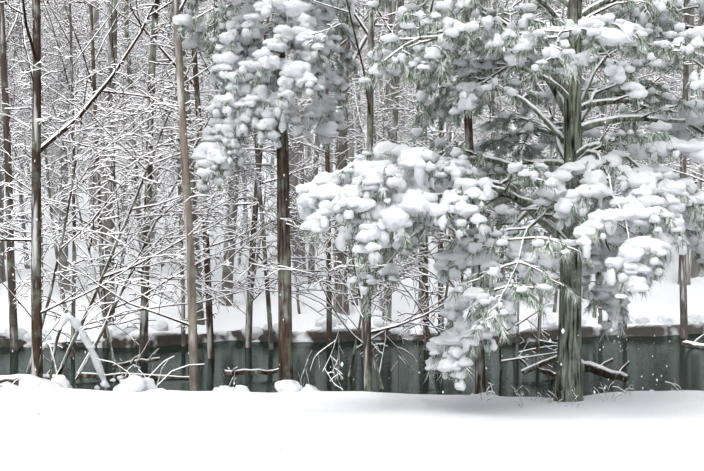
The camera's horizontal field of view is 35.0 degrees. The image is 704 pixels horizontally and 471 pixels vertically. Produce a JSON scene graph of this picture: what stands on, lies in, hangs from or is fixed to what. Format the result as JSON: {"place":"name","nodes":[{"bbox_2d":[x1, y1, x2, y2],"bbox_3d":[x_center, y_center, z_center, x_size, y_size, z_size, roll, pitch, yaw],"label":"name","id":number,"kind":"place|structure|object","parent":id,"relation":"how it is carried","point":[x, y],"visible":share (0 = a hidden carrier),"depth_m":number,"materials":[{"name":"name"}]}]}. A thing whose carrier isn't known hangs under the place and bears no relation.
{"place":"outdoors","nodes":[
{"label":"outdoors","id":0,"kind":"place"},
{"bbox_2d":[2,3,691,449],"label":"falling snow","id":1,"kind":"structure","parent":0,"point":[400,217],"depth_m":6.80,"materials":[{"name":"white snow"}]},
{"bbox_2d":[0,17,703,470],"bbox_3d":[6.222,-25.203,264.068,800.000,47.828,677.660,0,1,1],"label":"terrain","id":2,"kind":"structure","parent":0,"point":[256,431],"depth_m":15.31,"materials":[{"name":"white snow"}]},
{"bbox_2d":[55,0,198,390],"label":"pale trees","id":3,"kind":"object","parent":2,"relation":"on","point":[192,316],"depth_m":19.58,"materials":[{"name":"grey plant"}]},
{"bbox_2d":[176,0,361,380],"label":"pine","id":4,"kind":"object","parent":2,"relation":"on","point":[207,37],"depth_m":20.20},
{"bbox_2d":[172,0,363,200],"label":"snow","id":5,"kind":"structure","parent":4,"relation":"on","point":[298,31],"depth_m":19.05,"materials":[{"name":"white snow"}]},
{"bbox_2d":[0,0,558,389],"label":"saplings","id":6,"kind":"object","parent":2,"relation":"on","point":[110,149],"depth_m":21.66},
{"bbox_2d":[0,334,682,406],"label":"dry grass","id":7,"kind":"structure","parent":2,"relation":"on","point":[518,403],"depth_m":18.55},
{"bbox_2d":[0,313,703,396],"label":"snow mounds","id":8,"kind":"object","parent":2,"relation":"on","point":[133,383],"visible":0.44,"depth_m":27.55,"materials":[{"name":"white snow"}]},
{"bbox_2d":[0,329,703,389],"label":"fallen branches","id":9,"kind":"object","parent":2,"relation":"on","point":[602,370],"visible":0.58,"depth_m":22.07,"materials":[{"name":"brown plant"}]},
{"bbox_2d":[58,313,107,388],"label":"branch","id":10,"kind":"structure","parent":9,"relation":"attached to","point":[75,323],"depth_m":19.58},
{"bbox_2d":[0,0,703,324],"bbox_3d":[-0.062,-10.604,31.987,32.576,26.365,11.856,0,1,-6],"label":"forest","id":11,"kind":"object","parent":2,"relation":"on","point":[51,42],"depth_m":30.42,"materials":[{"name":"grey plant"}]},
{"bbox_2d":[0,0,703,393],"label":"trees","id":12,"kind":"object","parent":2,"relation":"on","point":[36,236],"depth_m":25.37,"materials":[{"name":"plant"}]},
{"bbox_2d":[0,333,703,397],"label":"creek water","id":13,"kind":"structure","parent":2,"relation":"on","point":[684,368],"depth_m":24.08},
{"bbox_2d":[11,0,696,123],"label":"forest","id":14,"kind":"object","parent":2,"relation":"on","point":[235,12],"depth_m":69.91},
{"bbox_2d":[4,0,703,215],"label":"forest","id":15,"kind":"object","parent":2,"relation":"on","point":[360,35],"depth_m":46.94,"materials":[{"name":"grey plant"}]},
{"bbox_2d":[7,0,703,391],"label":"trees","id":16,"kind":"object","parent":2,"relation":"on","point":[312,279],"depth_m":25.55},
{"bbox_2d":[296,0,703,401],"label":"pine","id":17,"kind":"object","parent":2,"relation":"on","point":[445,71],"depth_m":16.74,"materials":[{"name":"green plant"}]},
{"bbox_2d":[295,0,703,390],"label":"snow","id":18,"kind":"structure","parent":17,"relation":"on","point":[325,188],"depth_m":15.60,"materials":[{"name":"white snow"}]},
{"bbox_2d":[11,0,696,18],"label":"sky","id":19,"kind":"structure","parent":0,"point":[11,0],"materials":[{"name":"white"}]},
{"bbox_2d":[497,257,560,288],"bbox_3d":[2.897,0.627,17.865,1.280,0.585,0.076,0,1,-4],"label":"dead pine branch","id":20,"kind":"object","parent":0,"point":[516,271],"visible":0.12,"depth_m":17.82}
]}

